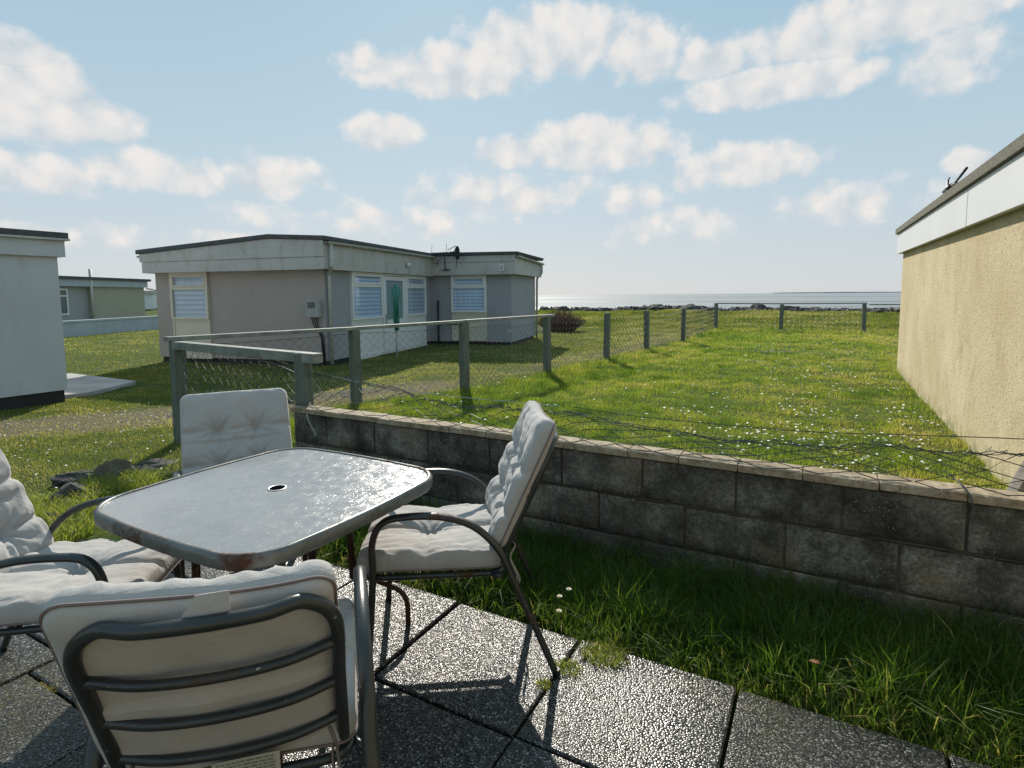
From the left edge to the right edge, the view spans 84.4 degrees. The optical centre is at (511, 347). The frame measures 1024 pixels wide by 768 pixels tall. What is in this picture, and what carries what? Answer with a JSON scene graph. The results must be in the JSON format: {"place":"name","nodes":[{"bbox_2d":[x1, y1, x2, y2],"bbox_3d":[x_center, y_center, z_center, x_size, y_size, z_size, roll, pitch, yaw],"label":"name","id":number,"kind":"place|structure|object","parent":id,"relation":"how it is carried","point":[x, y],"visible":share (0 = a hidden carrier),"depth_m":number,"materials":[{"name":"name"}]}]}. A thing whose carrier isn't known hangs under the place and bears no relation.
{"place":"outdoors","nodes":[
{"label":"outdoors","id":0,"kind":"place"},
{"bbox_2d":[0,228,69,410],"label":"white building","id":1,"kind":"structure","parent":0,"point":[33,372],"depth_m":7.40,"materials":[{"name":"paint"}]},
{"bbox_2d":[64,373,135,397],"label":"path","id":2,"kind":"structure","parent":0,"point":[80,385],"depth_m":9.05,"materials":[{"name":"concrete"}]},
{"bbox_2d":[59,269,155,320],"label":"distant building","id":3,"kind":"structure","parent":0,"point":[86,298],"depth_m":26.30,"materials":[{"name":"paint"}]},
{"bbox_2d":[60,288,68,314],"bbox_3d":[-19.393,-1.952,24.151,0.060,1.150,0.980,0,5,2],"label":"window","id":4,"kind":"structure","parent":3,"relation":"in","point":[63,292],"depth_m":24.46,"materials":[{"name":"white plastic"}]},
{"bbox_2d":[2,383,426,435],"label":"gravel","id":5,"kind":"structure","parent":0,"point":[170,415],"depth_m":6.99,"materials":[{"name":"grey gravel"}]},
{"bbox_2d":[0,539,992,767],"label":"patio","id":6,"kind":"structure","parent":0,"point":[456,686],"depth_m":1.91,"materials":[{"name":"grey concrete"}]},
{"bbox_2d":[40,682,56,692],"bbox_3d":[-1.441,1.224,2.225,0.700,0.020,1.514,-2,6,-18],"label":"joint moss","id":7,"kind":"object","parent":6,"relation":"on","point":[52,689],"visible":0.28,"depth_m":2.06,"materials":[{"name":"green plant"}]},
{"bbox_2d":[0,449,182,651],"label":"garden armchair","id":8,"kind":"object","parent":6,"relation":"on","point":[39,567],"visible":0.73,"depth_m":2.02,"materials":[{"name":"white fabric"}]},
{"bbox_2d":[38,559,380,767],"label":"garden armchair","id":9,"kind":"object","parent":6,"relation":"on","point":[267,668],"visible":1,"depth_m":1.08,"materials":[{"name":"white fabric"}]},
{"bbox_2d":[172,388,315,578],"bbox_3d":[-1.329,0.709,2.785,0.653,0.914,0.789,-3,6,-28],"label":"garden armchair","id":10,"kind":"object","parent":6,"relation":"on","point":[217,428],"visible":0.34,"depth_m":2.94,"materials":[{"name":"white fabric"}]},
{"bbox_2d":[93,447,432,762],"bbox_3d":[-0.861,0.867,2.110,0.932,0.712,0.932,2,6,29],"label":"patio table","id":11,"kind":"object","parent":6,"relation":"on","point":[273,508],"visible":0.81,"depth_m":1.92,"materials":[{"name":"metal"}]},
{"bbox_2d":[356,401,559,676],"bbox_3d":[-0.207,0.724,2.345,0.789,0.949,0.653,-1,5,-4],"label":"garden armchair","id":12,"kind":"object","parent":6,"relation":"on","point":[422,539],"visible":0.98,"depth_m":2.11,"materials":[{"name":"white fabric"}]},
{"bbox_2d":[534,676,551,691],"bbox_3d":[0.114,1.217,2.052,0.088,0.034,0.092,-2,5,-11],"label":"grass tuft","id":13,"kind":"object","parent":6,"relation":"on","point":[547,687],"visible":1,"depth_m":2.05,"materials":[{"name":"green plant"}]},
{"bbox_2d":[545,654,584,677],"bbox_3d":[0.204,1.206,2.137,0.163,0.040,0.150,2,6,29],"label":"grass tuft","id":14,"kind":"object","parent":6,"relation":"on","point":[564,664],"visible":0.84,"depth_m":2.14,"materials":[{"name":"green plant"}]},
{"bbox_2d":[575,636,633,672],"bbox_3d":[0.363,1.189,2.212,0.266,0.057,0.225,2,6,29],"label":"grass tuft","id":15,"kind":"object","parent":6,"relation":"on","point":[607,650],"visible":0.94,"depth_m":2.20,"materials":[{"name":"green plant"}]},
{"bbox_2d":[0,309,1023,767],"bbox_3d":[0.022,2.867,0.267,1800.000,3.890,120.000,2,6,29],"label":"ground","id":16,"kind":"structure","parent":0,"point":[66,421],"depth_m":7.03,"materials":[{"name":"green plant"}]},
{"bbox_2d":[42,513,56,522],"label":"grass tuft","id":17,"kind":"object","parent":16,"relation":"on","point":[48,515],"visible":0.09,"depth_m":3.52,"materials":[{"name":"plant"}]},
{"bbox_2d":[33,505,95,541],"bbox_3d":[-2.813,1.076,3.369,0.778,0.117,0.656,2,6,29],"label":"grass tuft","id":18,"kind":"object","parent":16,"relation":"on","point":[72,529],"visible":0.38,"depth_m":3.39,"materials":[{"name":"green plant"}]},
{"bbox_2d":[28,484,110,524],"bbox_3d":[-3.038,1.035,3.706,0.887,0.140,0.749,2,6,29],"label":"grass tuft","id":19,"kind":"object","parent":16,"relation":"on","point":[39,503],"visible":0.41,"depth_m":3.73,"materials":[{"name":"green plant"}]},
{"bbox_2d":[49,482,90,507],"bbox_3d":[-3.090,1.048,3.963,0.272,0.226,0.385,-8,13,-22],"label":"rock","id":20,"kind":"object","parent":16,"relation":"on","point":[65,489],"visible":0.38,"depth_m":3.90,"materials":[{"name":"stone"}]},
{"bbox_2d":[50,470,93,486],"bbox_3d":[-3.325,1.028,4.404,0.248,0.146,0.446,-10,-9,38],"label":"rock","id":21,"kind":"object","parent":16,"relation":"on","point":[59,480],"visible":0.41,"depth_m":4.29,"materials":[{"name":"stone"}]},
{"bbox_2d":[62,316,158,337],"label":"garden wall","id":22,"kind":"structure","parent":16,"relation":"on","point":[78,328],"depth_m":22.77,"materials":[{"name":"paint"}]},
{"bbox_2d":[93,459,138,482],"bbox_3d":[-3.084,1.008,4.401,0.296,0.278,0.373,0,8,-2],"label":"rock","id":23,"kind":"object","parent":16,"relation":"on","point":[107,466],"visible":0.38,"depth_m":4.34,"materials":[{"name":"grey stone"}]},
{"bbox_2d":[68,464,166,498],"bbox_3d":[-2.908,0.985,4.172,0.760,0.151,0.689,2,6,29],"label":"grass tuft","id":24,"kind":"object","parent":16,"relation":"on","point":[129,482],"visible":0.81,"depth_m":4.12,"materials":[{"name":"green plant"}]},
{"bbox_2d":[144,291,156,308],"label":"white chalet","id":25,"kind":"object","parent":16,"relation":"on","point":[150,298],"visible":0.18,"depth_m":53.29,"materials":[{"name":"plastic"}]},
{"bbox_2d":[133,458,176,471],"bbox_3d":[-3.048,1.011,4.777,0.247,0.114,0.511,10,4,19],"label":"rock","id":26,"kind":"object","parent":16,"relation":"on","point":[154,463],"visible":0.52,"depth_m":4.76,"materials":[{"name":"stone"}]},
{"bbox_2d":[135,234,543,365],"bbox_3d":[-3.558,-1.395,15.451,7.224,2.910,8.530,1,6,16],"label":"grey bungalow","id":27,"kind":"object","parent":16,"relation":"on","point":[268,282],"visible":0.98,"depth_m":12.32,"materials":[{"name":"beige paint"}]},
{"bbox_2d":[169,272,210,319],"bbox_3d":[-7.032,-1.124,12.319,1.010,1.025,0.088,1,6,16],"label":"window","id":28,"kind":"structure","parent":27,"relation":"in","point":[189,292],"depth_m":12.33,"materials":[{"name":"white glass"}]},
{"bbox_2d":[349,271,383,320],"bbox_3d":[-3.305,-1.186,12.937,0.088,1.075,1.360,1,6,16],"label":"window","id":29,"kind":"structure","parent":27,"relation":"in","point":[366,288],"depth_m":12.90,"materials":[{"name":"white glass"}]},
{"bbox_2d":[384,276,405,348],"bbox_3d":[-2.923,-0.888,14.215,0.094,1.780,1.100,1,6,16],"label":"door","id":30,"kind":"structure","parent":27,"relation":"in","point":[390,281],"depth_m":14.16,"materials":[{"name":"teal plastic"}]},
{"bbox_2d":[406,275,426,315],"bbox_3d":[-2.610,-1.416,15.360,0.088,1.075,1.220,1,6,16],"label":"window","id":31,"kind":"structure","parent":27,"relation":"in","point":[416,285],"depth_m":15.40,"materials":[{"name":"white glass"}]},
{"bbox_2d":[451,275,486,311],"bbox_3d":[-1.232,-1.526,16.046,1.060,1.045,0.088,1,6,16],"label":"window","id":32,"kind":"structure","parent":27,"relation":"in","point":[468,292],"depth_m":16.05,"materials":[{"name":"white glass"}]},
{"bbox_2d":[0,326,709,541],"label":"rough turf","id":33,"kind":"structure","parent":16,"relation":"on","point":[83,403],"depth_m":9.79,"materials":[{"name":"green plant"}]},
{"bbox_2d":[391,285,400,356],"bbox_3d":[-2.665,-0.557,13.055,0.243,1.772,0.246,2,6,29],"label":"rotary airer","id":34,"kind":"object","parent":16,"relation":"on","point":[395,315],"visible":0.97,"depth_m":13.00,"materials":[{"name":"plastic"}]},
{"bbox_2d":[0,342,985,487],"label":"lawn daisies","id":35,"kind":"object","parent":16,"relation":"on","point":[715,427],"visible":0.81,"depth_m":5.81,"materials":[{"name":"white plant"}]},
{"bbox_2d":[163,303,899,443],"bbox_3d":[4.271,-0.498,15.382,24.053,1.216,7.165,-4,7,-36],"label":"chain link fence","id":36,"kind":"object","parent":16,"relation":"on","point":[177,377],"visible":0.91,"depth_m":8.25,"materials":[{"name":"metal"}]},
{"bbox_2d":[535,307,586,331],"bbox_3d":[1.859,-1.137,22.121,2.226,0.995,1.717,2,6,29],"label":"brown bush","id":37,"kind":"object","parent":16,"relation":"on","point":[568,326],"visible":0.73,"depth_m":21.80,"materials":[{"name":"brown plant"}]},
{"bbox_2d":[647,304,664,309],"bbox_3d":[8.424,-2.261,33.081,0.902,0.647,1.504,-6,-4,-28],"label":"shore rock","id":38,"kind":"object","parent":16,"relation":"on","point":[655,306],"visible":0.46,"depth_m":32.73,"materials":[{"name":"grey stone"}]},
{"bbox_2d":[290,405,1023,647],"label":"block wall","id":39,"kind":"structure","parent":16,"relation":"on","point":[913,542],"depth_m":2.76,"materials":[{"name":"concrete"}]},
{"bbox_2d":[171,341,1023,517],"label":"slumped fence","id":40,"kind":"object","parent":39,"relation":"on","point":[303,361],"visible":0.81,"depth_m":3.55,"materials":[{"name":"metal"}]},
{"bbox_2d":[316,494,1023,767],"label":"long grass","id":41,"kind":"structure","parent":16,"relation":"on","point":[919,656],"depth_m":2.27,"materials":[{"name":"green plant"}]},
{"bbox_2d":[809,659,819,663],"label":"leaf","id":42,"kind":"object","parent":41,"relation":"on","point":[816,661],"visible":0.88,"depth_m":2.02,"materials":[{"name":"brown plant"}]},
{"bbox_2d":[679,304,697,308],"bbox_3d":[10.218,-2.155,32.441,0.892,0.552,1.933,17,24,38],"label":"shore rock","id":43,"kind":"object","parent":16,"relation":"on","point":[693,306],"visible":0.28,"depth_m":32.43,"materials":[{"name":"grey stone"}]},
{"bbox_2d":[539,305,894,311],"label":"shore stones","id":44,"kind":"object","parent":16,"relation":"on","point":[700,307],"visible":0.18,"depth_m":31.92,"materials":[{"name":"grey stone"}]},
{"bbox_2d":[748,304,765,309],"bbox_3d":[13.106,-1.993,30.628,1.327,0.818,0.974,-11,0,-21],"label":"shore rock","id":45,"kind":"object","parent":16,"relation":"on","point":[753,306],"visible":0.34,"depth_m":30.39,"materials":[{"name":"grey stone"}]},
{"bbox_2d":[867,308,883,313],"bbox_3d":[17.598,-1.680,27.489,0.956,0.488,1.150,2,6,28],"label":"shore rock","id":46,"kind":"object","parent":16,"relation":"on","point":[876,310],"visible":0.37,"depth_m":27.20,"materials":[{"name":"grey stone"}]},
{"bbox_2d":[892,307,899,311],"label":"shore rock","id":47,"kind":"object","parent":16,"relation":"on","point":[897,309],"visible":0.17,"depth_m":26.20,"materials":[{"name":"grey stone"}]},
{"bbox_2d":[895,133,1023,484],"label":"ochre house","id":48,"kind":"structure","parent":16,"relation":"on","point":[960,357],"depth_m":5.08,"materials":[{"name":"paint"}]},
{"bbox_2d":[1006,461,1023,491],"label":"timber edging","id":49,"kind":"object","parent":16,"relation":"on","point":[1019,474],"visible":0.25,"depth_m":2.90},
{"bbox_2d":[0,0,1023,294],"label":"sky","id":50,"kind":"structure","parent":0,"point":[624,146],"materials":[{"name":"blue"}]},
{"bbox_2d":[535,309,899,332],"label":"bank grass","id":51,"kind":"structure","parent":0,"point":[888,317],"depth_m":25.74,"materials":[{"name":"green plant"}]},
{"bbox_2d":[535,292,900,309],"bbox_3d":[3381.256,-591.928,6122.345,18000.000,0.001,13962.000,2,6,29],"label":"sea","id":52,"kind":"structure","parent":0,"point":[552,300],"depth_m":337.23,"materials":[{"name":"grey liquid"}]},
{"bbox_2d":[582,296,882,297],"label":"sandbar","id":53,"kind":"structure","parent":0,"point":[698,297],"depth_m":558.19,"materials":[{"name":"grey sand"}]},
{"bbox_2d":[565,301,900,301],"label":"sandbar","id":54,"kind":"structure","parent":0,"point":[732,301],"depth_m":251.50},
{"bbox_2d":[792,292,889,292],"bbox_3d":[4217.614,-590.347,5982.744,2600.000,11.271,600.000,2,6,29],"label":"hills","id":55,"kind":"structure","parent":0,"point":[840,292],"depth_m":6028.81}
]}

